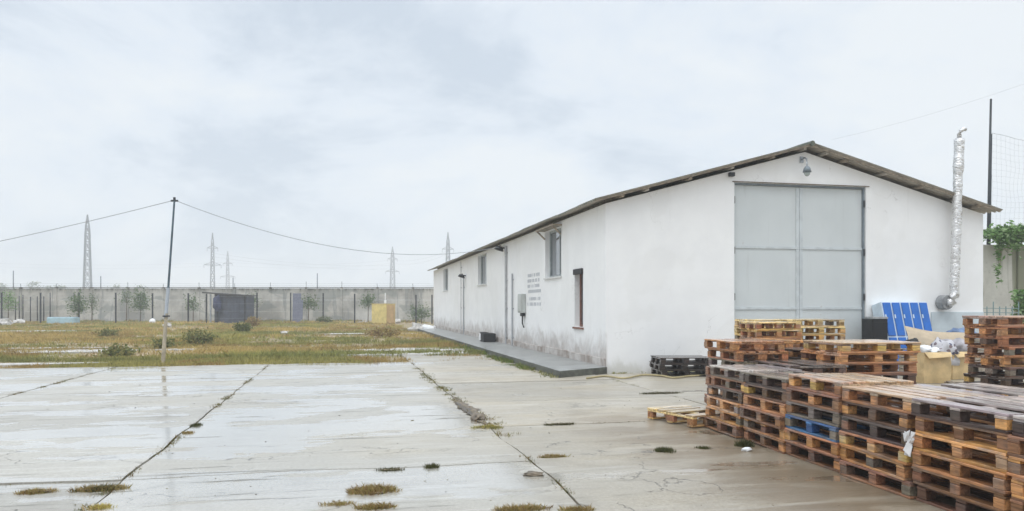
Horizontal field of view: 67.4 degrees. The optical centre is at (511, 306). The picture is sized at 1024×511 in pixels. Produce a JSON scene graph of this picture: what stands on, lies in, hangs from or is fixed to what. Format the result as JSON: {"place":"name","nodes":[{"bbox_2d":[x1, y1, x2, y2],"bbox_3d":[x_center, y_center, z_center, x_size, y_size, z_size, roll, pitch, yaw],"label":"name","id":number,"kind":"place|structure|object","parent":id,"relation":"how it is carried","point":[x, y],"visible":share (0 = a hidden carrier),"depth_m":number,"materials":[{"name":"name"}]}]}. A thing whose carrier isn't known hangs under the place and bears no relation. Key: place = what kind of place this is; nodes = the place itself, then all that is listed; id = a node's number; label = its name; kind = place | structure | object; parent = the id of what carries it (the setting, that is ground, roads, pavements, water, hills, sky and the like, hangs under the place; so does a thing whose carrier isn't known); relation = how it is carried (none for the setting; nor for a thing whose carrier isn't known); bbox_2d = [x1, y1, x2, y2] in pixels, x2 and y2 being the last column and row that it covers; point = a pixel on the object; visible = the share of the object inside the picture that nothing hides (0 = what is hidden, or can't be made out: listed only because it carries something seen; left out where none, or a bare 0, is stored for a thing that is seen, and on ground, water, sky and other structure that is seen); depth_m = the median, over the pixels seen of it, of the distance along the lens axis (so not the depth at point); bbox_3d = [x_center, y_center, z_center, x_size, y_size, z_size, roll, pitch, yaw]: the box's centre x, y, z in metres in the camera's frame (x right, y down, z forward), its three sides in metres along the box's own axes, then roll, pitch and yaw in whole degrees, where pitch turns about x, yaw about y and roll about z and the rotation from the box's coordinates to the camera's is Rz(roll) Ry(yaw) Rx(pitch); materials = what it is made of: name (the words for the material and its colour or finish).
{"place":"outdoors","nodes":[
{"label":"outdoors","id":0,"kind":"place"},
{"bbox_2d":[0,319,492,368],"bbox_3d":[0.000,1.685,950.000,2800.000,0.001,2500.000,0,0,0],"label":"ground","id":1,"kind":"structure","parent":0,"point":[408,325],"depth_m":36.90,"materials":[{"name":"green plant"}]},
{"bbox_2d":[65,289,96,316],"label":"sapling","id":2,"kind":"object","parent":1,"relation":"on","point":[77,301],"visible":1,"depth_m":73.42,"materials":[{"name":"green plant"}]},
{"bbox_2d":[83,214,91,286],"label":"pylon","id":3,"kind":"object","parent":1,"relation":"on","point":[87,254],"visible":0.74,"depth_m":299.41,"materials":[{"name":"metal"}]},
{"bbox_2d":[90,343,140,356],"bbox_3d":[-13.139,1.558,25.514,1.505,0.796,1.112,0,0,0],"label":"field bush","id":4,"kind":"object","parent":1,"relation":"on","point":[122,351],"visible":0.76,"depth_m":25.41,"materials":[{"name":"green plant"}]},
{"bbox_2d":[123,285,154,321],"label":"sapling","id":5,"kind":"object","parent":1,"relation":"on","point":[143,299],"visible":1,"depth_m":79.87,"materials":[{"name":"green plant"}]},
{"bbox_2d":[161,197,177,364],"bbox_3d":[-9.900,-0.697,22.201,0.524,4.903,0.160,0,0,0],"label":"leaning pole","id":6,"kind":"object","parent":1,"relation":"on","point":[166,316],"visible":0.93,"depth_m":22.16,"materials":[{"name":"grey concrete"}]},
{"bbox_2d":[2,201,502,254],"bbox_3d":[-16.258,-1.269,23.588,34.553,3.619,6.085,0,0,-15],"label":"overhead cable","id":7,"kind":"object","parent":6,"relation":"attached to","point":[246,225],"visible":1,"depth_m":23.47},
{"bbox_2d":[175,326,221,344],"bbox_3d":[-13.671,1.373,33.446,1.856,1.064,1.628,0,0,-32],"label":"field bush","id":8,"kind":"object","parent":1,"relation":"on","point":[195,337],"visible":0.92,"depth_m":33.34,"materials":[{"name":"green plant"}]},
{"bbox_2d":[0,282,433,321],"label":"perimeter wall","id":9,"kind":"structure","parent":1,"relation":"on","point":[340,304],"depth_m":83.92,"materials":[{"name":"concrete"}]},
{"bbox_2d":[202,292,255,322],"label":"field shed","id":10,"kind":"structure","parent":1,"relation":"on","point":[241,308],"depth_m":76.00,"materials":[{"name":"metal"}]},
{"bbox_2d":[292,293,302,322],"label":"leaning sheet","id":11,"kind":"object","parent":1,"relation":"on","point":[297,313],"visible":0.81,"depth_m":78.70,"materials":[{"name":"grey metal"}]},
{"bbox_2d":[364,321,400,337],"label":"field bush","id":12,"kind":"object","parent":1,"relation":"on","point":[389,332],"visible":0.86,"depth_m":41.39,"materials":[{"name":"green plant"}]},
{"bbox_2d":[372,293,394,323],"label":"yellow cabinet","id":13,"kind":"object","parent":1,"relation":"on","point":[384,312],"visible":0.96,"depth_m":73.20,"materials":[{"name":"metal"}]},
{"bbox_2d":[427,127,1002,373],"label":"white warehouse","id":14,"kind":"structure","parent":1,"relation":"on","point":[633,280],"depth_m":20.41,"materials":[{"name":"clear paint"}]},
{"bbox_2d":[535,224,561,279],"bbox_3d":[1.231,-1.655,23.785,0.530,1.590,2.055,0,0,-12],"label":"window","id":15,"kind":"structure","parent":14,"relation":"in","point":[555,236],"depth_m":24.07,"materials":[{"name":"white glass"}]},
{"bbox_2d":[572,268,583,328],"bbox_3d":[1.929,-0.210,21.205,0.280,1.660,0.905,0,0,-12],"label":"window","id":16,"kind":"structure","parent":14,"relation":"in","point":[575,271],"depth_m":21.46,"materials":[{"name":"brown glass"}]},
{"bbox_2d":[983,245,1023,351],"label":"concrete wall","id":17,"kind":"structure","parent":1,"relation":"on","point":[1011,275],"depth_m":26.27,"materials":[{"name":"grey concrete"}]},
{"bbox_2d":[983,220,1023,286],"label":"creeper","id":18,"kind":"object","parent":17,"relation":"attached to","point":[1011,235],"visible":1,"depth_m":25.78,"materials":[{"name":"green plant"}]},
{"bbox_2d":[0,347,1023,510],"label":"concrete yard","id":19,"kind":"structure","parent":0,"point":[289,414],"depth_m":9.14,"materials":[{"name":"grey concrete"}]},
{"bbox_2d":[67,482,131,492],"bbox_3d":[-3.707,1.627,6.937,0.543,0.065,0.269,0,0,-12],"label":"grass tuft","id":20,"kind":"object","parent":19,"relation":"on","point":[101,487],"visible":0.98,"depth_m":6.90,"materials":[{"name":"green plant"}]},
{"bbox_2d":[74,366,265,510],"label":"joint weeds","id":21,"kind":"object","parent":19,"relation":"on","point":[227,397],"visible":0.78,"depth_m":8.82,"materials":[{"name":"green plant"}]},
{"bbox_2d":[350,500,396,510],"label":"grass tuft","id":22,"kind":"object","parent":19,"relation":"on","point":[374,506],"visible":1,"depth_m":6.27,"materials":[{"name":"green plant"}]},
{"bbox_2d":[345,481,401,495],"bbox_3d":[-1.260,1.622,6.850,0.499,0.076,0.446,0,0,-45],"label":"grass tuft","id":23,"kind":"object","parent":19,"relation":"on","point":[364,489],"visible":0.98,"depth_m":6.83,"materials":[{"name":"green plant"}]},
{"bbox_2d":[448,342,534,369],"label":"walkway grass","id":24,"kind":"structure","parent":19,"relation":"on","point":[519,365],"depth_m":23.02,"materials":[{"name":"green plant"}]},
{"bbox_2d":[418,328,606,377],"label":"walkway","id":25,"kind":"structure","parent":19,"relation":"on","point":[559,366],"depth_m":22.69,"materials":[{"name":"concrete"}]},
{"bbox_2d":[491,501,554,510],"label":"grass tuft","id":26,"kind":"object","parent":19,"relation":"on","point":[522,507],"visible":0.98,"depth_m":6.22,"materials":[{"name":"green plant"}]},
{"bbox_2d":[586,373,705,378],"bbox_3d":[3.448,1.620,17.857,3.686,0.044,0.932,0,0,-20],"label":"garden hose","id":27,"kind":"object","parent":19,"relation":"on","point":[644,375],"visible":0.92,"depth_m":17.77,"materials":[{"name":"beige rubber"}]},
{"bbox_2d":[651,367,705,376],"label":"pallet","id":28,"kind":"object","parent":19,"relation":"on","point":[680,372],"visible":0.62,"depth_m":18.38,"materials":[{"name":"black plastic"}]},
{"bbox_2d":[649,361,708,369],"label":"pallet","id":29,"kind":"object","parent":28,"relation":"on","point":[678,366],"visible":0.71,"depth_m":18.08,"materials":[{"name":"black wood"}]},
{"bbox_2d":[650,355,708,363],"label":"pallet","id":30,"kind":"object","parent":29,"relation":"on","point":[680,359],"visible":0.89,"depth_m":18.38,"materials":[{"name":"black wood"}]},
{"bbox_2d":[647,405,719,427],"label":"pallet","id":31,"kind":"object","parent":19,"relation":"on","point":[688,414],"visible":0.7,"depth_m":10.97,"materials":[{"name":"brown wood"}]},
{"bbox_2d":[703,415,760,437],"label":"pallet","id":32,"kind":"object","parent":19,"relation":"on","point":[736,432],"visible":0.4,"depth_m":10.03,"materials":[{"name":"brown wood"}]},
{"bbox_2d":[705,405,759,426],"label":"pallet","id":33,"kind":"object","parent":32,"relation":"on","point":[723,417],"visible":0.37,"depth_m":10.02,"materials":[{"name":"brown wood"}]},
{"bbox_2d":[707,395,760,414],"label":"pallet","id":34,"kind":"object","parent":33,"relation":"on","point":[723,406],"visible":0.3,"depth_m":10.04,"materials":[{"name":"brown wood"}]},
{"bbox_2d":[708,385,761,403],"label":"pallet","id":35,"kind":"object","parent":34,"relation":"on","point":[727,394],"visible":0.38,"depth_m":10.05,"materials":[{"name":"brown wood"}]},
{"bbox_2d":[711,375,762,392],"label":"pallet","id":36,"kind":"object","parent":35,"relation":"on","point":[730,384],"visible":0.23,"depth_m":10.01,"materials":[{"name":"brown wood"}]},
{"bbox_2d":[710,364,801,381],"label":"pallet","id":37,"kind":"object","parent":36,"relation":"on","point":[732,371],"visible":0.66,"depth_m":10.02,"materials":[{"name":"brown wood"}]},
{"bbox_2d":[744,427,807,453],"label":"pallet","id":38,"kind":"object","parent":19,"relation":"on","point":[765,440],"visible":0.34,"depth_m":9.01,"materials":[{"name":"brown wood"}]},
{"bbox_2d":[743,417,805,441],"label":"pallet","id":39,"kind":"object","parent":38,"relation":"on","point":[767,430],"visible":0.27,"depth_m":9.01,"materials":[{"name":"brown wood"}]},
{"bbox_2d":[739,405,807,428],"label":"pallet","id":40,"kind":"object","parent":39,"relation":"on","point":[762,417],"visible":0.39,"depth_m":9.00,"materials":[{"name":"brown wood"}]},
{"bbox_2d":[743,394,807,416],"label":"pallet","id":41,"kind":"object","parent":40,"relation":"on","point":[766,404],"visible":0.3,"depth_m":9.01,"materials":[{"name":"brown wood"}]},
{"bbox_2d":[744,383,832,403],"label":"pallet","id":42,"kind":"object","parent":41,"relation":"on","point":[767,393],"visible":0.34,"depth_m":9.05,"materials":[{"name":"brown wood"}]},
{"bbox_2d":[745,371,833,391],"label":"pallet","id":43,"kind":"object","parent":42,"relation":"on","point":[770,379],"visible":0.52,"depth_m":9.09,"materials":[{"name":"brown wood"}]},
{"bbox_2d":[785,440,865,472],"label":"pallet","id":44,"kind":"object","parent":19,"relation":"on","point":[814,457],"visible":0.28,"depth_m":8.05,"materials":[{"name":"brown wood"}]},
{"bbox_2d":[784,427,867,457],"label":"pallet","id":45,"kind":"object","parent":44,"relation":"on","point":[811,443],"visible":0.38,"depth_m":8.00,"materials":[{"name":"brown wood"}]},
{"bbox_2d":[785,414,869,442],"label":"pallet","id":46,"kind":"object","parent":45,"relation":"on","point":[812,427],"visible":0.35,"depth_m":8.02,"materials":[{"name":"blue wood"}]},
{"bbox_2d":[786,399,896,427],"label":"pallet","id":47,"kind":"object","parent":46,"relation":"on","point":[814,413],"visible":0.41,"depth_m":8.02,"materials":[{"name":"brown wood"}]},
{"bbox_2d":[786,386,901,412],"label":"pallet","id":48,"kind":"object","parent":47,"relation":"on","point":[815,399],"visible":0.31,"depth_m":7.99,"materials":[{"name":"brown wood"}]},
{"bbox_2d":[788,373,913,396],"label":"pallet","id":49,"kind":"object","parent":48,"relation":"on","point":[819,382],"visible":0.78,"depth_m":7.98,"materials":[{"name":"brown wood"}]},
{"bbox_2d":[862,317,887,368],"bbox_3d":[9.453,0.959,20.016,0.420,1.382,0.512,0,0,-6],"label":"black cabinet","id":50,"kind":"object","parent":19,"relation":"on","point":[874,327],"visible":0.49,"depth_m":19.78,"materials":[{"name":"metal"}]},
{"bbox_2d":[839,458,949,498],"bbox_3d":[3.691,1.571,7.111,0.806,0.145,1.006,0,0,-11],"label":"pallet","id":51,"kind":"object","parent":19,"relation":"on","point":[908,490],"visible":0.4,"depth_m":7.00,"materials":[{"name":"brown wood"}]},
{"bbox_2d":[840,443,948,480],"bbox_3d":[3.695,1.427,7.147,0.805,0.145,1.011,0,0,-8],"label":"pallet","id":52,"kind":"object","parent":51,"relation":"on","point":[903,472],"visible":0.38,"depth_m":7.04,"materials":[{"name":"brown wood"}]},
{"bbox_2d":[839,429,949,464],"bbox_3d":[3.678,1.282,7.106,0.806,0.145,1.004,0,0,-9],"label":"pallet","id":53,"kind":"object","parent":52,"relation":"on","point":[875,447],"visible":0.4,"depth_m":7.00,"materials":[{"name":"brown wood"}]},
{"bbox_2d":[841,415,979,448],"bbox_3d":[3.694,1.138,7.087,0.804,0.145,1.011,0,0,-9],"label":"pallet","id":54,"kind":"object","parent":53,"relation":"on","point":[877,431],"visible":0.33,"depth_m":7.01,"materials":[{"name":"brown wood"}]},
{"bbox_2d":[842,399,987,430],"bbox_3d":[3.708,0.994,7.120,0.807,0.145,1.011,0,0,-8],"label":"pallet","id":55,"kind":"object","parent":54,"relation":"on","point":[879,415],"visible":0.41,"depth_m":7.01,"materials":[{"name":"brown wood"}]},
{"bbox_2d":[842,384,989,413],"bbox_3d":[3.710,0.849,7.103,0.807,0.145,1.007,0,0,-10],"label":"pallet","id":56,"kind":"object","parent":55,"relation":"on","point":[881,395],"visible":0.72,"depth_m":7.01,"materials":[{"name":"brown wood"}]},
{"bbox_2d":[872,302,931,369],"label":"locker bank","id":57,"kind":"structure","parent":19,"relation":"on","point":[900,315],"depth_m":20.25,"materials":[{"name":"metal"}]},
{"bbox_2d":[882,303,895,335],"bbox_3d":[9.884,0.333,20.121,0.228,0.890,0.040,0,-15,-12],"label":"door","id":58,"kind":"structure","parent":57,"relation":"in","point":[886,306],"depth_m":20.12,"materials":[{"name":"blue metal"}]},
{"bbox_2d":[892,303,904,335],"bbox_3d":[10.158,0.333,20.181,0.228,0.890,0.040,0,-15,-12],"label":"door","id":59,"kind":"structure","parent":57,"relation":"in","point":[896,306],"depth_m":20.17,"materials":[{"name":"blue metal"}]},
{"bbox_2d":[916,352,951,382],"bbox_3d":[9.109,1.317,16.759,0.678,0.666,0.754,0,0,-8],"label":"cardboard box","id":60,"kind":"object","parent":19,"relation":"on","point":[933,367],"visible":0.73,"depth_m":16.48,"materials":[{"name":"beige cardboard"}]},
{"bbox_2d":[930,337,959,365],"bbox_3d":[9.784,1.026,17.512,0.685,0.676,0.602,0,0,0],"label":"bundled cloth","id":61,"kind":"object","parent":60,"relation":"in","point":[943,345],"visible":0.51,"depth_m":17.32,"materials":[{"name":"white fabric"}]},
{"bbox_2d":[916,482,994,510],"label":"pallet","id":62,"kind":"object","parent":19,"relation":"on","point":[926,495],"visible":0.49,"depth_m":6.23,"materials":[{"name":"brown wood"}]},
{"bbox_2d":[912,465,1011,510],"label":"pallet","id":63,"kind":"object","parent":62,"relation":"on","point":[959,489],"visible":0.51,"depth_m":6.02,"materials":[{"name":"brown wood"}]},
{"bbox_2d":[912,448,1012,493],"bbox_3d":[3.867,1.281,6.090,0.807,0.145,1.011,0,0,-9],"label":"pallet","id":64,"kind":"object","parent":63,"relation":"on","point":[960,471],"visible":0.6,"depth_m":6.00,"materials":[{"name":"brown wood"}]},
{"bbox_2d":[913,431,1009,472],"bbox_3d":[3.880,1.136,6.098,0.804,0.146,1.011,0,0,-10],"label":"pallet","id":65,"kind":"object","parent":64,"relation":"on","point":[962,452],"visible":0.6,"depth_m":6.05,"materials":[{"name":"brown wood"}]},
{"bbox_2d":[915,413,1011,453],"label":"pallet","id":66,"kind":"object","parent":65,"relation":"on","point":[964,434],"visible":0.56,"depth_m":6.04,"materials":[{"name":"brown wood"}]},
{"bbox_2d":[911,396,1023,433],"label":"pallet","id":67,"kind":"object","parent":66,"relation":"on","point":[998,411],"visible":0.94,"depth_m":6.07,"materials":[{"name":"brown wood"}]},
{"bbox_2d":[951,352,972,379],"bbox_3d":[10.130,1.337,17.652,0.634,0.626,0.753,0,0,-18],"label":"cardboard box","id":68,"kind":"object","parent":19,"relation":"on","point":[957,372],"visible":0.3,"depth_m":17.36,"materials":[{"name":"beige cardboard"}]},
{"bbox_2d":[986,99,991,244],"bbox_3d":[16.486,-2.768,26.600,0.275,8.838,0.110,0,0,0],"label":"net pole","id":69,"kind":"object","parent":19,"relation":"on","point":[989,170],"visible":0.59,"depth_m":26.57,"materials":[{"name":"metal"}]},
{"bbox_2d":[1009,289,1023,323],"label":"shrub","id":70,"kind":"object","parent":19,"relation":"on","point":[1018,295],"visible":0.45,"depth_m":24.25,"materials":[{"name":"green plant"}]},
{"bbox_2d":[0,0,1023,286],"label":"sky","id":71,"kind":"structure","parent":0,"point":[373,126],"materials":[{"name":"white"}]},
{"bbox_2d":[705,366,723,375],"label":"pallet","id":72,"kind":"object","parent":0,"point":[707,372],"visible":0.08,"depth_m":11.92,"materials":[{"name":"brown wood"}]},
{"bbox_2d":[708,357,789,365],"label":"pallet","id":73,"kind":"object","parent":72,"relation":"on","point":[712,361],"visible":0.3,"depth_m":11.45,"materials":[{"name":"brown wood"}]},
{"bbox_2d":[707,348,788,361],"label":"pallet","id":74,"kind":"object","parent":73,"relation":"on","point":[740,355],"visible":0.85,"depth_m":11.15,"materials":[{"name":"brown wood"}]},
{"bbox_2d":[704,338,784,351],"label":"pallet","id":75,"kind":"object","parent":74,"relation":"on","point":[734,345],"visible":1,"depth_m":11.23,"materials":[{"name":"brown wood"}]},
{"bbox_2d":[739,337,800,344],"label":"pallet","id":76,"kind":"object","parent":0,"point":[778,338],"visible":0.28,"depth_m":13.48,"materials":[{"name":"brown wood"}]},
{"bbox_2d":[740,329,801,337],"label":"pallet","id":77,"kind":"object","parent":76,"relation":"on","point":[770,333],"visible":0.88,"depth_m":13.49,"materials":[{"name":"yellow wood"}]},
{"bbox_2d":[739,321,800,329],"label":"pallet","id":78,"kind":"object","parent":77,"relation":"on","point":[759,325],"visible":1,"depth_m":13.63,"materials":[{"name":"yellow wood"}]},
{"bbox_2d":[755,359,845,372],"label":"pallet","id":79,"kind":"object","parent":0,"point":[812,366],"visible":0.7,"depth_m":10.30,"materials":[{"name":"brown wood"}]},
{"bbox_2d":[899,348,906,370],"bbox_3d":[9.983,1.340,18.550,0.920,0.620,0.740,0,0,-12],"label":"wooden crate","id":80,"kind":"object","parent":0,"point":[901,357],"visible":0.06,"depth_m":18.74,"materials":[{"name":"wood"}]},
{"bbox_2d":[904,326,964,345],"bbox_3d":[10.301,0.835,18.624,1.692,0.718,0.670,0,0,0],"label":"cardboard sheet","id":81,"kind":"object","parent":80,"relation":"on","point":[925,337],"visible":0.36,"depth_m":18.66,"materials":[{"name":"beige cardboard"}]},
{"bbox_2d":[913,383,1023,404],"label":"pallet","id":82,"kind":"object","parent":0,"point":[987,389],"visible":0.34,"depth_m":7.28,"materials":[{"name":"grey wood"}]},
{"bbox_2d":[963,373,1023,387],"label":"pallet","id":83,"kind":"object","parent":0,"point":[987,379],"visible":0.7,"depth_m":11.64,"materials":[{"name":"brown wood"}]},
{"bbox_2d":[968,363,1023,377],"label":"pallet","id":84,"kind":"object","parent":83,"relation":"on","point":[1008,372],"visible":0.86,"depth_m":11.63,"materials":[{"name":"brown wood"}]},
{"bbox_2d":[964,354,1023,366],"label":"pallet","id":85,"kind":"object","parent":84,"relation":"on","point":[1003,361],"visible":0.85,"depth_m":11.71,"materials":[{"name":"brown wood"}]},
{"bbox_2d":[967,344,1023,356],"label":"pallet","id":86,"kind":"object","parent":85,"relation":"on","point":[995,350],"visible":0.88,"depth_m":11.65,"materials":[{"name":"brown wood"}]},
{"bbox_2d":[964,335,1023,346],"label":"pallet","id":87,"kind":"object","parent":86,"relation":"on","point":[1013,341],"visible":0.94,"depth_m":11.67,"materials":[{"name":"brown wood"}]},
{"bbox_2d":[964,325,1023,336],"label":"pallet","id":88,"kind":"object","parent":87,"relation":"on","point":[1009,331],"visible":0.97,"depth_m":11.69,"materials":[{"name":"brown wood"}]},
{"bbox_2d":[962,315,1023,325],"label":"pallet","id":89,"kind":"object","parent":88,"relation":"on","point":[1000,320],"visible":1,"depth_m":11.71,"materials":[{"name":"brown wood"}]},
{"bbox_2d":[1010,496,1023,510],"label":"pallet","id":90,"kind":"object","parent":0,"point":[1017,504],"visible":0.94,"depth_m":5.45,"materials":[{"name":"brown wood"}]},
{"bbox_2d":[1011,477,1023,499],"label":"pallet","id":91,"kind":"object","parent":90,"relation":"on","point":[1017,487],"visible":0.97,"depth_m":5.43,"materials":[{"name":"brown wood"}]},
{"bbox_2d":[1006,455,1023,478],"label":"pallet","id":92,"kind":"object","parent":91,"relation":"on","point":[1016,467],"visible":0.98,"depth_m":5.45,"materials":[{"name":"brown wood"}]},
{"bbox_2d":[1007,435,1023,458],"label":"pallet","id":93,"kind":"object","parent":92,"relation":"on","point":[1015,446],"visible":1,"depth_m":5.44,"materials":[{"name":"brown wood"}]},
{"bbox_2d":[1012,415,1023,436],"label":"pallet","id":94,"kind":"object","parent":93,"relation":"on","point":[1018,425],"visible":1,"depth_m":5.47,"materials":[{"name":"grey wood"}]},
{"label":"pallet","id":95,"kind":"object","parent":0,"visible":0},
{"bbox_2d":[794,334,845,339],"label":"pallet","id":96,"kind":"object","parent":95,"relation":"on","point":[828,337],"visible":0.41,"depth_m":14.45,"materials":[{"name":"brown wood"}]},
{"bbox_2d":[786,327,845,334],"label":"pallet","id":97,"kind":"object","parent":96,"relation":"on","point":[820,330],"visible":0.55,"depth_m":14.43,"materials":[{"name":"brown wood"}]},
{"bbox_2d":[783,319,844,326],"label":"pallet","id":98,"kind":"object","parent":97,"relation":"on","point":[819,322],"visible":0.79,"depth_m":14.44,"materials":[{"name":"brown wood"}]},
{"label":"pallet","id":99,"kind":"object","parent":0,"visible":0},
{"bbox_2d":[774,356,849,368],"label":"pallet","id":100,"kind":"object","parent":99,"relation":"on","point":[800,359],"visible":0.03,"depth_m":11.63,"materials":[{"name":"brown wood"}]},
{"bbox_2d":[774,347,849,359],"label":"pallet","id":101,"kind":"object","parent":100,"relation":"on","point":[794,352],"visible":0.34,"depth_m":11.64,"materials":[{"name":"brown wood"}]},
{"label":"pallet","id":102,"kind":"object","parent":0,"visible":0},
{"bbox_2d":[846,371,916,383],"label":"pallet","id":103,"kind":"object","parent":102,"relation":"on","point":[910,376],"visible":0.16,"depth_m":10.59,"materials":[{"name":"brown wood"}]},
{"bbox_2d":[814,359,916,373],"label":"pallet","id":104,"kind":"object","parent":103,"relation":"on","point":[890,368],"visible":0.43,"depth_m":10.61,"materials":[{"name":"brown wood"}]},
{"bbox_2d":[800,350,917,363],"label":"pallet","id":105,"kind":"object","parent":104,"relation":"on","point":[868,358],"visible":0.75,"depth_m":10.61,"materials":[{"name":"brown wood"}]},
{"bbox_2d":[803,339,920,352],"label":"pallet","id":106,"kind":"object","parent":105,"relation":"on","point":[876,346],"visible":1,"depth_m":10.78,"materials":[{"name":"brown wood"}]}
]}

